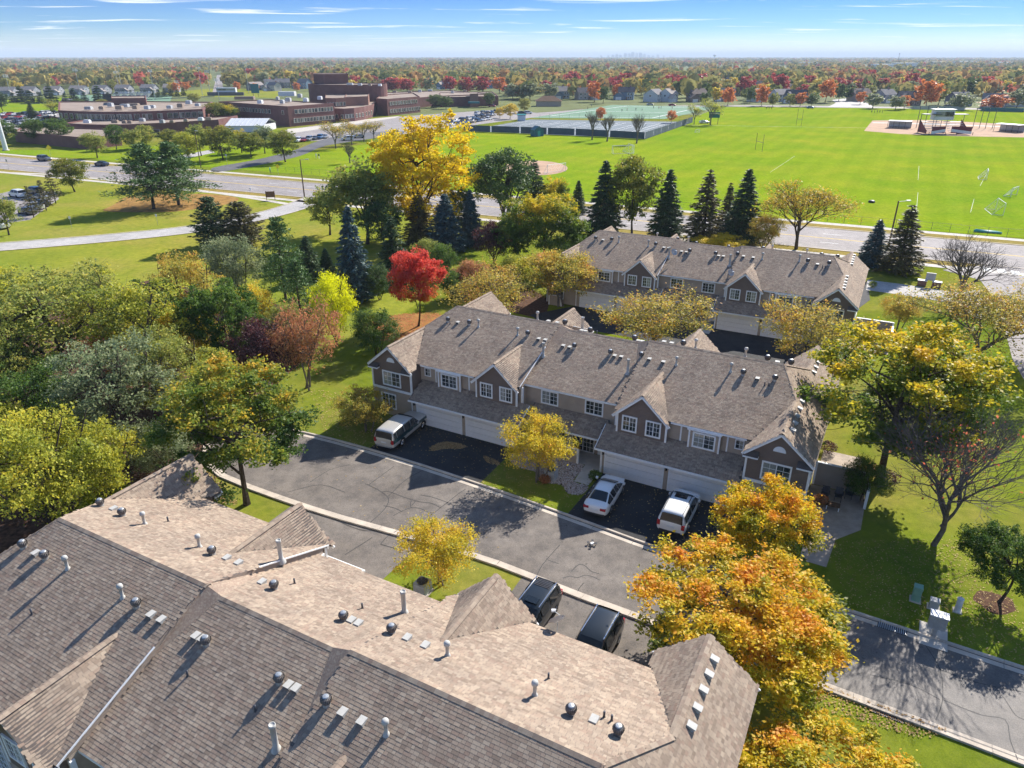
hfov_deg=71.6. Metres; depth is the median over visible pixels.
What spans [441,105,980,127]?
field road
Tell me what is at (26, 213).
car
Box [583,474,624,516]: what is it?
parked car
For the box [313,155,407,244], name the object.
olive tree
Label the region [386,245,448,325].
red maple
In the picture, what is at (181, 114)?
window
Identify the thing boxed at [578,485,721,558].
drive fallen leaves
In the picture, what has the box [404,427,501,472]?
drive fallen leaves
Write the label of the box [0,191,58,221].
car park
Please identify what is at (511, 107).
car park tree
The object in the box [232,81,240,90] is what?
suburb tree
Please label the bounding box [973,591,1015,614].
mulch ring
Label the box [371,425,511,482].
driveway
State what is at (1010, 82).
suburb tree
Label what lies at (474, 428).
garage door
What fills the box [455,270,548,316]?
hedge bed
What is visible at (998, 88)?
suburb tree
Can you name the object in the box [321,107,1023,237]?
playing field
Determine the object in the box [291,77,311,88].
house
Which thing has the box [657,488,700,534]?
parked car
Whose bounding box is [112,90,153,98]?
stadium stand
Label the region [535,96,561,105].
field house
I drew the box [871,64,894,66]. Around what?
warehouse
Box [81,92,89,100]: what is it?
screen spruce
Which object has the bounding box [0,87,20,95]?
house
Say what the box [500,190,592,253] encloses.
maple tree
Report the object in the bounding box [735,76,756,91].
suburb tree
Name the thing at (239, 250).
grove tree
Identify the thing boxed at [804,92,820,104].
suburb tree
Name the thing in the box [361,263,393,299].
backdrop tree
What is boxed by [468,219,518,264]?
plum tree
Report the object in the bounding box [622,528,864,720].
maple tree
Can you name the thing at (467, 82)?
suburb tree
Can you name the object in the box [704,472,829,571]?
maple tree
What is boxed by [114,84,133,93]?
house
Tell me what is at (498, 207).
line
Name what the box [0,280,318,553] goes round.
grove floor
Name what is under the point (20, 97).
screen spruce
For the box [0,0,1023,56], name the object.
sky
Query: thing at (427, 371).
window
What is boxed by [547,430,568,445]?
window
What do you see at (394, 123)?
school car park
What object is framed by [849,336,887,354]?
patio
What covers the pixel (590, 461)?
entry walk
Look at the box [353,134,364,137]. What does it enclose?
car
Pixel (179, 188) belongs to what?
park footpath
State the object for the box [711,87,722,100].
suburb tree
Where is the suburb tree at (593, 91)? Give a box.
[587,82,600,101]
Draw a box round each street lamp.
[194,130,200,167]
[299,159,308,196]
[888,200,910,246]
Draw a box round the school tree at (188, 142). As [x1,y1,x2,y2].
[171,131,201,160]
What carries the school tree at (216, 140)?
on the school lawn at (329, 158)
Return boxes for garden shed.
[530,125,543,136]
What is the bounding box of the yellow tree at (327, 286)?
[305,269,359,345]
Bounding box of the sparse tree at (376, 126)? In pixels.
[363,120,385,139]
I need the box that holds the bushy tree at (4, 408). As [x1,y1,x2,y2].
[0,393,42,498]
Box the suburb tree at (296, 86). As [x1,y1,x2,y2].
[292,82,300,90]
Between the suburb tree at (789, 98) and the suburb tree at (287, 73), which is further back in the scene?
the suburb tree at (287, 73)
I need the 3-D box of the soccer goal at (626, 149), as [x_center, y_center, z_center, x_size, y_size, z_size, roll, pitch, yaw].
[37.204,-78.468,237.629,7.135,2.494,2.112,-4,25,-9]
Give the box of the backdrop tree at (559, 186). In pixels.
[536,177,571,196]
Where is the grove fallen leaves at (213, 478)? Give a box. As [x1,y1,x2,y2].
[125,471,237,504]
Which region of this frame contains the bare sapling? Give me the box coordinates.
[342,143,356,162]
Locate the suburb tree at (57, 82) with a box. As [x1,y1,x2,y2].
[51,76,58,85]
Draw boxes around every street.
[206,426,1023,696]
[213,75,222,91]
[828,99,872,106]
[945,265,1023,378]
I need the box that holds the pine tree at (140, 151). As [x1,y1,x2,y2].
[93,142,210,208]
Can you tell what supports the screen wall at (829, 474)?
on the lawn at (892, 515)
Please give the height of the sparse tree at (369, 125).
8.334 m
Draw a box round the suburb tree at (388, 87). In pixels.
[382,78,394,89]
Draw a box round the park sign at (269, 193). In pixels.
[265,191,274,199]
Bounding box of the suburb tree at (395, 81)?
[385,77,400,88]
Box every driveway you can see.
[268,505,415,578]
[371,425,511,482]
[512,577,684,667]
[531,306,809,363]
[568,473,737,564]
[589,325,631,337]
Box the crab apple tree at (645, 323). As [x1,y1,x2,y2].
[585,281,722,342]
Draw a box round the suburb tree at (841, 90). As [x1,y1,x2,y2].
[835,83,848,100]
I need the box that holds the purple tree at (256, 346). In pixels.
[220,312,302,395]
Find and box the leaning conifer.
[25,103,37,118]
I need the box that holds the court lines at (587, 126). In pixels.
[490,121,663,132]
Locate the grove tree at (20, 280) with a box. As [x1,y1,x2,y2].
[0,263,74,379]
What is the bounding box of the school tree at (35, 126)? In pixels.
[17,117,44,138]
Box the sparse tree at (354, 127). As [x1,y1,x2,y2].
[339,119,361,144]
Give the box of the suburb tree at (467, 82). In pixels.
[457,76,474,91]
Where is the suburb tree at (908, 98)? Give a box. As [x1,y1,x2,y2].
[899,95,913,106]
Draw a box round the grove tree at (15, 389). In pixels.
[0,352,103,439]
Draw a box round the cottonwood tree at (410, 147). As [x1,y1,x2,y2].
[361,108,481,227]
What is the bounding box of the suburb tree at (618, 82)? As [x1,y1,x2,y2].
[611,79,622,87]
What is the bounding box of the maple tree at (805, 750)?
[738,707,921,767]
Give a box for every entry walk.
[525,450,599,484]
[654,316,713,333]
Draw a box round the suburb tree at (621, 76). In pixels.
[617,72,631,79]
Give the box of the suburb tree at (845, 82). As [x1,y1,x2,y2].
[839,80,851,85]
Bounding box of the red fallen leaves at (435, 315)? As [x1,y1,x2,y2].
[368,312,439,342]
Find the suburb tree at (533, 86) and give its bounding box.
[520,83,541,99]
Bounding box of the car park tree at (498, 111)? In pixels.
[494,107,503,115]
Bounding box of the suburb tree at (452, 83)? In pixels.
[442,76,456,89]
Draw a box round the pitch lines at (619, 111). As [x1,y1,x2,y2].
[552,106,686,117]
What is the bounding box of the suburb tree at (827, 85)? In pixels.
[818,78,838,101]
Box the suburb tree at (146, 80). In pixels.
[139,77,151,83]
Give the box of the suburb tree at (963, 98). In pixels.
[943,92,978,106]
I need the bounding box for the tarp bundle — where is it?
[974,229,1001,233]
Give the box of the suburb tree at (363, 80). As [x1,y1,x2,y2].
[357,77,370,82]
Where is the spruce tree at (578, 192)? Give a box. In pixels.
[570,180,588,214]
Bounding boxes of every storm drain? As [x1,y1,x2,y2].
[870,704,903,723]
[877,621,906,635]
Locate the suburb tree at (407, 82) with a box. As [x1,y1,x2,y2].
[398,78,414,90]
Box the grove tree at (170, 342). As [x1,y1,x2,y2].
[107,322,215,433]
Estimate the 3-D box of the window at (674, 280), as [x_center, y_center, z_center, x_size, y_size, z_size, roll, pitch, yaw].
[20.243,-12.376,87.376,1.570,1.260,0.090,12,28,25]
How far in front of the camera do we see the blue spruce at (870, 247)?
108.05 m
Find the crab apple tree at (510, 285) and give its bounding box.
[436,254,547,311]
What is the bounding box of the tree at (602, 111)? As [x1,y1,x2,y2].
[595,107,606,119]
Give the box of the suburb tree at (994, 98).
[978,94,1015,107]
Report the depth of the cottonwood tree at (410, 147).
118.07 m
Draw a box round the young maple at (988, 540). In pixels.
[952,516,1023,603]
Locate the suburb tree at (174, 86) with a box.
[171,82,180,92]
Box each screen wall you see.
[548,294,561,305]
[557,444,578,463]
[812,460,867,494]
[855,317,893,334]
[863,483,870,508]
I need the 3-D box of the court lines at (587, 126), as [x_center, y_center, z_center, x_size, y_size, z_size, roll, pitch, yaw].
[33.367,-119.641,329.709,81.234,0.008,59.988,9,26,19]
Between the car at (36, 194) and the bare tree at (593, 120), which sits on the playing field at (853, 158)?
the bare tree at (593, 120)
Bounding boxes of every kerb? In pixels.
[0,168,1018,267]
[0,197,303,242]
[0,204,315,250]
[2,156,1019,244]
[203,444,1023,766]
[242,424,1023,674]
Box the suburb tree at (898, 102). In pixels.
[888,95,906,109]
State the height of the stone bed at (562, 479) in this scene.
0.001 m
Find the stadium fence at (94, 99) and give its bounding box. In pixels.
[19,94,212,103]
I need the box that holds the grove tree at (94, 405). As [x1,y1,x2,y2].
[37,326,184,464]
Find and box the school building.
[14,73,497,148]
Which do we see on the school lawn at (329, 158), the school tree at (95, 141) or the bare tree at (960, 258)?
the school tree at (95, 141)
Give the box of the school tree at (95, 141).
[76,130,109,157]
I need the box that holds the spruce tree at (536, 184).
[517,160,546,216]
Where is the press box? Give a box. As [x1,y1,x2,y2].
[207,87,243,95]
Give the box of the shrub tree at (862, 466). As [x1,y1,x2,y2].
[839,452,894,501]
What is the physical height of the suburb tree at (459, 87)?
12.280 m
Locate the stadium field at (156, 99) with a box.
[75,95,171,100]
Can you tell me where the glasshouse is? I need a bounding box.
[225,118,275,131]
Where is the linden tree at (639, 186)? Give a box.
[605,152,668,232]
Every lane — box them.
[115,150,214,167]
[655,281,869,346]
[866,280,981,318]
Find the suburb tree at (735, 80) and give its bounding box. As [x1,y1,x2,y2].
[726,77,737,84]
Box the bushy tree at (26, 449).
[0,383,128,526]
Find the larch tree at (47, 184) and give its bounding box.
[43,171,63,203]
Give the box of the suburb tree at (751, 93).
[745,85,757,100]
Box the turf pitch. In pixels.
[533,105,712,118]
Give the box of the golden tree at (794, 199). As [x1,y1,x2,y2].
[750,178,864,248]
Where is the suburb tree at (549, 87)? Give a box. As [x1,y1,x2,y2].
[540,83,558,95]
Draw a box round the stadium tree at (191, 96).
[187,93,200,100]
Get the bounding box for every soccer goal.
[544,163,565,173]
[612,145,633,153]
[978,168,988,179]
[985,198,1006,214]
[1004,186,1018,196]
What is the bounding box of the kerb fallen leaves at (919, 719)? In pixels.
[797,682,945,737]
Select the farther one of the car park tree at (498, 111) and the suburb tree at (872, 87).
the suburb tree at (872, 87)
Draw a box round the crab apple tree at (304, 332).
[264,290,343,390]
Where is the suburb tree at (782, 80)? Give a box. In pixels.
[771,72,790,88]
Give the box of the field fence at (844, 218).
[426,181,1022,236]
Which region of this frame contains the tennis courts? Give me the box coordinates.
[490,119,681,137]
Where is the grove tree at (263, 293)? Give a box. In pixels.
[217,279,274,325]
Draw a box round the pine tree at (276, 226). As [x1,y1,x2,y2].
[247,216,318,299]
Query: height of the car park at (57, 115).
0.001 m
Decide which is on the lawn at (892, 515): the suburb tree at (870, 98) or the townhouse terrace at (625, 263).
the townhouse terrace at (625, 263)
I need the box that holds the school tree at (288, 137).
[262,129,301,161]
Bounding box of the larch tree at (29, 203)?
[19,186,41,217]
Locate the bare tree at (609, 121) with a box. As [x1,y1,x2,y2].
[600,115,617,141]
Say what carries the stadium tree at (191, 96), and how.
on the ground at (571, 103)
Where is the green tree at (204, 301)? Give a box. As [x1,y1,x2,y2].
[167,276,269,361]
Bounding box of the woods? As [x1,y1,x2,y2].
[0,57,1023,97]
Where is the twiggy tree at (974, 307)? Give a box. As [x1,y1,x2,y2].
[892,275,1023,360]
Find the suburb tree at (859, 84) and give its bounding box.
[855,79,869,87]
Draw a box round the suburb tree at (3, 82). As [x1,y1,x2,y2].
[0,78,12,86]
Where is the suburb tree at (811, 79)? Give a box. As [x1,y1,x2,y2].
[804,75,815,82]
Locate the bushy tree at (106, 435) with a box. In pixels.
[38,412,146,504]
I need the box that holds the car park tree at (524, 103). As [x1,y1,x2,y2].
[517,98,530,110]
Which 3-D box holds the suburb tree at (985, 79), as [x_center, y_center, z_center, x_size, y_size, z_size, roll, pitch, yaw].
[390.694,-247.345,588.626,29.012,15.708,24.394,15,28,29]
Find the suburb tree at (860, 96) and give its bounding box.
[855,91,867,101]
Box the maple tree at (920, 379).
[794,316,1023,479]
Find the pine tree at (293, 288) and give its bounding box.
[265,257,325,323]
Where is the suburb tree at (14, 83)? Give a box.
[9,80,16,86]
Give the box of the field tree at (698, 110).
[686,103,704,121]
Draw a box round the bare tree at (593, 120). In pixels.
[585,111,598,139]
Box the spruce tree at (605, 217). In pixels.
[584,160,626,233]
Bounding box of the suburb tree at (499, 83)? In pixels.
[490,77,507,93]
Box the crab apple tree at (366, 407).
[328,383,396,432]
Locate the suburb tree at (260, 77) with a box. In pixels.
[253,72,272,83]
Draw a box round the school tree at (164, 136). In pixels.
[156,128,177,143]
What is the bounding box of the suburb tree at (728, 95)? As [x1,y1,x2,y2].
[720,87,737,104]
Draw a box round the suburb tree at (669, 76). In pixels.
[661,74,676,82]
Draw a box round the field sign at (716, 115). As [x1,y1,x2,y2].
[709,112,719,124]
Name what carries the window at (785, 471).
in the townhouse terrace at (702, 415)
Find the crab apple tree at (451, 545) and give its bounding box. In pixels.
[389,510,479,594]
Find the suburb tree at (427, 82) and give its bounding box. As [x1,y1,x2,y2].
[420,77,436,89]
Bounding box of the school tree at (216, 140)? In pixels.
[198,124,240,159]
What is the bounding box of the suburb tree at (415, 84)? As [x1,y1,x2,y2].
[408,78,417,88]
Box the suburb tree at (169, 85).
[167,82,173,90]
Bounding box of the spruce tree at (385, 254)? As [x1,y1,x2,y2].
[372,215,407,289]
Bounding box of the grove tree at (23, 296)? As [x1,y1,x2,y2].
[0,257,135,409]
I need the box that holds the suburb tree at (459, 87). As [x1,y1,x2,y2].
[456,79,471,90]
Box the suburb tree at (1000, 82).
[987,79,1004,91]
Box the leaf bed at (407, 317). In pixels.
[366,314,440,341]
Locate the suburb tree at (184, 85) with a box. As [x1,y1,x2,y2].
[180,82,190,90]
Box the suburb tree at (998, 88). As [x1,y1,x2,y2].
[984,85,1003,92]
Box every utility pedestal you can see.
[909,583,923,604]
[926,596,940,610]
[952,597,964,614]
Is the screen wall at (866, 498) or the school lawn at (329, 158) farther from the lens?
the school lawn at (329, 158)
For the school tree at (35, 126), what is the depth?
259.83 m
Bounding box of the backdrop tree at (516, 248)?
[489,209,538,264]
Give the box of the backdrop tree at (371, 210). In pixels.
[355,199,408,245]
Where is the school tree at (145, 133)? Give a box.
[134,124,157,143]
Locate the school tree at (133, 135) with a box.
[118,129,143,144]
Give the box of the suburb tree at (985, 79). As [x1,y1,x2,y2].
[974,76,1003,92]
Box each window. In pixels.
[0,733,28,767]
[0,745,11,767]
[126,114,132,119]
[134,114,139,119]
[157,113,162,118]
[167,113,172,118]
[179,112,184,117]
[185,112,190,117]
[381,392,396,409]
[382,369,400,388]
[424,367,430,376]
[440,373,457,389]
[480,382,492,398]
[499,386,511,403]
[541,389,558,406]
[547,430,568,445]
[571,435,594,453]
[584,399,603,416]
[598,271,610,281]
[621,414,637,433]
[627,274,636,285]
[641,276,651,287]
[644,420,661,438]
[670,278,682,288]
[672,302,688,315]
[691,305,707,319]
[691,431,715,451]
[701,282,714,293]
[729,288,740,300]
[734,439,744,450]
[745,291,756,302]
[759,460,792,483]
[777,295,793,307]
[806,298,811,305]
[823,309,843,322]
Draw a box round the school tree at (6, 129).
[0,119,17,139]
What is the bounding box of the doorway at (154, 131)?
[151,130,159,136]
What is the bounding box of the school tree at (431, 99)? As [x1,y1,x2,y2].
[425,94,441,106]
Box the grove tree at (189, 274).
[143,249,225,316]
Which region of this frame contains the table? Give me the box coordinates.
[826,501,840,511]
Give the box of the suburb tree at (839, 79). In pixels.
[834,77,844,82]
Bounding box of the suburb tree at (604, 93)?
[598,86,610,100]
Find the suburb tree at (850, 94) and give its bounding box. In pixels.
[845,87,854,97]
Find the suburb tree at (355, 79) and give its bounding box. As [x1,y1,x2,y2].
[351,76,359,82]
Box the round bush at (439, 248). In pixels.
[427,240,461,272]
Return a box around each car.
[8,188,26,197]
[17,206,37,214]
[25,186,41,194]
[26,202,44,208]
[31,193,47,198]
[36,154,51,160]
[94,161,108,165]
[306,135,311,140]
[341,135,353,140]
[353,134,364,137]
[374,411,426,448]
[518,576,562,626]
[575,604,624,652]
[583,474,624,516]
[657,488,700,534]
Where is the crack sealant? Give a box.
[289,465,1023,759]
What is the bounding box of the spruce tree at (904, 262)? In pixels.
[870,204,928,276]
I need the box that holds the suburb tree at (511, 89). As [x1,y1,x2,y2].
[502,83,521,99]
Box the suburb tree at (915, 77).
[902,73,921,83]
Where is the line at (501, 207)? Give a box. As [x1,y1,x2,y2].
[2,162,1016,255]
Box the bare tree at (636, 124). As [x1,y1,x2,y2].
[632,112,645,143]
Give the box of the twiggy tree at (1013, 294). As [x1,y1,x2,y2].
[988,271,1023,326]
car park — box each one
[0,113,59,128]
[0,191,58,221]
[286,109,533,140]
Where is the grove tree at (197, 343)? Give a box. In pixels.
[151,301,227,367]
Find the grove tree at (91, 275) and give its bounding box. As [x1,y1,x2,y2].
[54,265,123,327]
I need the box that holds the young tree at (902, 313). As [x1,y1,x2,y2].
[879,291,925,328]
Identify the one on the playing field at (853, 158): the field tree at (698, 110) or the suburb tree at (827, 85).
the field tree at (698, 110)
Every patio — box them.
[801,484,864,566]
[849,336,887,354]
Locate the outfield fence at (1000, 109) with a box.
[980,107,1023,111]
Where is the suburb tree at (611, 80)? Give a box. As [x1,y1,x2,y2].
[604,76,618,85]
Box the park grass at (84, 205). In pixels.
[0,170,461,341]
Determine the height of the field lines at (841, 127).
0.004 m
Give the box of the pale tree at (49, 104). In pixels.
[42,99,58,115]
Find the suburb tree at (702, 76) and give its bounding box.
[698,73,707,80]
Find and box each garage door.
[416,404,462,434]
[465,416,514,446]
[579,292,614,311]
[603,453,663,488]
[616,297,645,314]
[666,469,732,505]
[716,313,758,334]
[760,319,803,342]
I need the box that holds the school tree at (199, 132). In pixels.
[185,122,208,155]
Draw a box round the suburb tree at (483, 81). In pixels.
[473,76,490,90]
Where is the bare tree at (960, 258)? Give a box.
[918,230,1019,298]
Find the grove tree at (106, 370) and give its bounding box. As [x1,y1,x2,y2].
[77,324,143,378]
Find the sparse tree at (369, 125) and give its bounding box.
[352,120,374,141]
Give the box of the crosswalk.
[983,268,1020,274]
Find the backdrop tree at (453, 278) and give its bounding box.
[434,268,466,298]
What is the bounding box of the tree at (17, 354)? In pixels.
[0,345,73,421]
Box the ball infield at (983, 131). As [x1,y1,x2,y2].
[864,120,1023,136]
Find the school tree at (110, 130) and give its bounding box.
[103,124,123,149]
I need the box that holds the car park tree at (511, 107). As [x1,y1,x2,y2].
[501,103,518,115]
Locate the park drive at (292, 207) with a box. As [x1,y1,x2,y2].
[0,198,314,250]
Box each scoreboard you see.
[102,94,111,100]
[250,84,259,95]
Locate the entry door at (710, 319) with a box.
[709,307,714,320]
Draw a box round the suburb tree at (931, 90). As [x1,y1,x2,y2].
[914,79,948,105]
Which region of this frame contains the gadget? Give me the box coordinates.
[587,539,596,546]
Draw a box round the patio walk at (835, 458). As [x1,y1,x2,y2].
[821,450,858,467]
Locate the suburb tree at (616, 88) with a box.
[611,84,621,95]
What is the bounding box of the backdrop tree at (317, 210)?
[303,184,347,234]
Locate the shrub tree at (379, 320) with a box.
[347,307,403,355]
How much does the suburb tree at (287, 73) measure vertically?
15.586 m
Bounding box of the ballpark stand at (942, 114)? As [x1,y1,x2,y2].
[917,109,972,134]
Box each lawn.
[0,97,70,112]
[0,115,1023,767]
[0,143,424,187]
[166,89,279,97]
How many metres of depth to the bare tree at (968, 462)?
44.20 m
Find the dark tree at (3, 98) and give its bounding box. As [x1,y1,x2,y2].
[0,92,9,110]
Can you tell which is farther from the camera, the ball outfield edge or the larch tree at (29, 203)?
the ball outfield edge
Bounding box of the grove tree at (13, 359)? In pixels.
[0,323,36,405]
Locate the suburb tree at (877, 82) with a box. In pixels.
[874,80,885,90]
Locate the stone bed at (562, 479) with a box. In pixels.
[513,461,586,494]
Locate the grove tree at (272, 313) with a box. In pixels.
[263,300,307,359]
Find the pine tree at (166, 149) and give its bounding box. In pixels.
[132,140,221,204]
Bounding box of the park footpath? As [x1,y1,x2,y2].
[0,172,290,204]
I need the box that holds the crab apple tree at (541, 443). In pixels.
[496,405,582,482]
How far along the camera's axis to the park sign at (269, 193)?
159.52 m
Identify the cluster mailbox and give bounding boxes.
[928,608,949,636]
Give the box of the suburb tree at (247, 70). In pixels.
[244,68,255,72]
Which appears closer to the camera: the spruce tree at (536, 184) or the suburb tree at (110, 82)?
the spruce tree at (536, 184)
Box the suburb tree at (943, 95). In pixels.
[934,80,951,104]
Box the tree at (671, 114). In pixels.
[666,110,677,120]
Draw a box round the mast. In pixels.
[0,123,8,150]
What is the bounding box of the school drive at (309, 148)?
[211,131,403,171]
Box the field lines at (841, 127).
[710,125,985,209]
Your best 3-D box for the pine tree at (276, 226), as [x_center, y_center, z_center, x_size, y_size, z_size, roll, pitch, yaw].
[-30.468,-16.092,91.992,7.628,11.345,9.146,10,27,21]
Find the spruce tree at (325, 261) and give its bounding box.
[319,248,337,274]
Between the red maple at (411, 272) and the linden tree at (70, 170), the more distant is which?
the linden tree at (70, 170)
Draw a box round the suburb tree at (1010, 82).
[1002,80,1016,91]
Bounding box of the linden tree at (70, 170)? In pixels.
[45,158,89,191]
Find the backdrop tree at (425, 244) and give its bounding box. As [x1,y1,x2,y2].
[407,237,443,258]
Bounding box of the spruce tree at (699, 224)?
[679,169,725,242]
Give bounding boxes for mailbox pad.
[919,620,947,651]
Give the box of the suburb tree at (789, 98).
[783,93,796,104]
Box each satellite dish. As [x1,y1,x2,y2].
[548,609,564,631]
[671,249,676,256]
[728,269,733,275]
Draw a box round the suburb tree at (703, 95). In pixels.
[699,92,711,101]
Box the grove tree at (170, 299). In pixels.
[112,274,187,330]
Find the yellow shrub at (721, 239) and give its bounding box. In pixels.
[689,232,748,246]
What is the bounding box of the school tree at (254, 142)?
[234,132,266,156]
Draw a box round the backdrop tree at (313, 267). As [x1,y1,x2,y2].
[293,235,325,282]
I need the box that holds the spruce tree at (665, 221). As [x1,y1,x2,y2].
[646,169,684,237]
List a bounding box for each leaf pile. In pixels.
[429,441,466,450]
[483,456,499,464]
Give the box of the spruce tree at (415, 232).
[399,192,435,246]
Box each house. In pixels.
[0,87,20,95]
[20,86,40,95]
[42,86,64,94]
[68,85,89,94]
[91,85,111,93]
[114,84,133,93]
[139,84,158,92]
[162,84,180,91]
[246,82,263,90]
[263,78,279,84]
[263,81,281,90]
[275,77,289,87]
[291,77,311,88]
[436,81,451,88]
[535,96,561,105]
[550,85,569,98]
[574,87,599,99]
[613,85,634,99]
[643,89,661,101]
[660,88,678,101]
[686,87,706,101]
[713,86,735,101]
[735,86,752,95]
[746,88,769,101]
[768,89,786,101]
[782,88,808,103]
[846,87,871,101]
[873,87,896,102]
[896,90,921,105]
[944,90,972,106]
[980,91,1009,107]
[1006,93,1023,106]
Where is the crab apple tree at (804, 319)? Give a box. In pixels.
[751,290,862,364]
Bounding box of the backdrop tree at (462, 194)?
[447,186,473,222]
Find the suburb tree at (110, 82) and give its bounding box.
[105,79,116,90]
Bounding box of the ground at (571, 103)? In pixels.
[3,57,1023,114]
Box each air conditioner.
[413,576,433,596]
[544,467,558,481]
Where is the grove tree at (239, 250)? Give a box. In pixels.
[198,233,269,290]
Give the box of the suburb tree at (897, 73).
[891,71,902,77]
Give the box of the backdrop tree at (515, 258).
[490,252,540,291]
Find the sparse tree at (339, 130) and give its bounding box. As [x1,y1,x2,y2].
[318,120,350,148]
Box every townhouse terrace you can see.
[0,454,760,767]
[367,291,839,523]
[546,226,868,347]
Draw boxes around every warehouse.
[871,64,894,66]
[891,63,917,67]
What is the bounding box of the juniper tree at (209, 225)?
[187,196,236,244]
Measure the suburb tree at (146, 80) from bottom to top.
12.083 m
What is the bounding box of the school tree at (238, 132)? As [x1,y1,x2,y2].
[228,128,248,152]
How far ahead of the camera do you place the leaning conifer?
366.74 m
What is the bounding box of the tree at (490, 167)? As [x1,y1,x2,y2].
[464,146,539,219]
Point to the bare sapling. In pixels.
(348, 150)
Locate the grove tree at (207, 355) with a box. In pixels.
[175,345,237,393]
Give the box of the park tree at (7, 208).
[0,193,22,234]
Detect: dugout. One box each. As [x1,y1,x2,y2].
[887,120,911,127]
[993,123,1023,132]
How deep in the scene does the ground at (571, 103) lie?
524.23 m
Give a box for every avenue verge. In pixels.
[0,154,1023,245]
[0,169,979,265]
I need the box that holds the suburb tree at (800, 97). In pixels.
[795,92,808,103]
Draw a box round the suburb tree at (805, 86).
[795,84,809,93]
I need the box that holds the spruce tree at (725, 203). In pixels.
[717,183,736,231]
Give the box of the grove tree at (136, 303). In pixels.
[49,262,203,401]
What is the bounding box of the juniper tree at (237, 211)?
[212,201,271,245]
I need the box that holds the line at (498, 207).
[0,162,1021,256]
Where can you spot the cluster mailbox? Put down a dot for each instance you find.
(938, 620)
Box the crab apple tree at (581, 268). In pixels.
[518,243,604,306]
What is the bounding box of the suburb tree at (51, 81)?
[47,78,55,85]
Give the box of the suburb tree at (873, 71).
[865,69,878,75]
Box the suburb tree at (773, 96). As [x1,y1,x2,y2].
[766,93,780,105]
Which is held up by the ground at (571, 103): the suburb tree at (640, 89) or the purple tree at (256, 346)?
the suburb tree at (640, 89)
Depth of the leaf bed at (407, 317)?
86.68 m
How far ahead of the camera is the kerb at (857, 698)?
42.13 m
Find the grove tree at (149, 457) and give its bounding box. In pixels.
[119,416,199,474]
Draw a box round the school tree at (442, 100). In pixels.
[438,96,453,106]
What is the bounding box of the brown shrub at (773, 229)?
[745,212,787,246]
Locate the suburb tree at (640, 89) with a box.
[637,78,650,94]
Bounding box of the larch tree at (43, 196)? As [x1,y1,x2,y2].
[32,180,53,210]
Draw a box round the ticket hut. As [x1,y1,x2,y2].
[517,114,525,120]
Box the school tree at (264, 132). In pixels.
[249,124,272,153]
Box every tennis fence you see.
[463,124,644,138]
[645,116,692,138]
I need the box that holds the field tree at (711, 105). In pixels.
[700,96,724,124]
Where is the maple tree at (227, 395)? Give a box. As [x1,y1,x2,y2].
[137,345,325,506]
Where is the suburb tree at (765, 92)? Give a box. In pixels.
[755,84,770,105]
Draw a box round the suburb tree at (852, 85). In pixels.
[846,83,856,88]
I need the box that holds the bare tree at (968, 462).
[858,397,1023,546]
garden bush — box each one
[539,474,550,483]
[588,469,601,479]
[812,493,829,506]
[821,440,837,453]
[868,281,877,287]
[884,469,900,485]
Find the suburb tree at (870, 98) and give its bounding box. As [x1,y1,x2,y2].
[863,93,884,108]
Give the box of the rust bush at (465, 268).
[450,257,500,294]
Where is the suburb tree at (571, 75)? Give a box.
[562,70,580,80]
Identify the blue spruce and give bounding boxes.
[335,206,377,303]
[426,193,469,252]
[458,189,484,247]
[856,219,888,268]
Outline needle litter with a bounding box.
[104,194,238,211]
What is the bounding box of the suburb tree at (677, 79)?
[673,75,686,81]
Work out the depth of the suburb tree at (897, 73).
739.52 m
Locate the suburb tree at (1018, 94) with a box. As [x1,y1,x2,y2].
[1007,88,1023,107]
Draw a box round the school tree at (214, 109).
[201,102,229,116]
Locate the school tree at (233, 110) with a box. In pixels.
[218,104,240,116]
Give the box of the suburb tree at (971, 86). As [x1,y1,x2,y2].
[963,78,979,94]
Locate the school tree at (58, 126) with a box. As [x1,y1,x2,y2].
[42,117,74,134]
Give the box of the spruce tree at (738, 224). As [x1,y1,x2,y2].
[720,169,761,245]
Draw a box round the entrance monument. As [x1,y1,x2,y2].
[917,272,941,287]
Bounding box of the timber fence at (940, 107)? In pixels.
[911,106,965,109]
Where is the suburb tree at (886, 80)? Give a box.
[876,78,890,86]
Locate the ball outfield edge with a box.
[873,122,999,126]
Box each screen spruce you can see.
[8,92,17,101]
[13,86,26,102]
[24,90,35,102]
[36,92,46,102]
[43,85,58,101]
[61,93,68,100]
[68,88,80,100]
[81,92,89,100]
[92,85,102,100]
[155,89,162,96]
[161,88,167,96]
[168,89,173,95]
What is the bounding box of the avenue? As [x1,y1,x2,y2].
[0,157,1023,268]
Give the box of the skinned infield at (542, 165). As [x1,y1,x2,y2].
[507,161,567,174]
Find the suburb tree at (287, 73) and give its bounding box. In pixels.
[284,70,294,76]
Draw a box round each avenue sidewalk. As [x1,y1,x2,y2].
[0,153,1023,240]
[0,171,1023,275]
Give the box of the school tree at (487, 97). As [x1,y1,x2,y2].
[482,92,494,103]
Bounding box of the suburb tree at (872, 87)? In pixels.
[866,84,877,93]
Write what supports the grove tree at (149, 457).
on the grove floor
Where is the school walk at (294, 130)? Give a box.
[287,116,398,132]
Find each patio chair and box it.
[821,485,829,495]
[834,486,843,502]
[844,486,854,499]

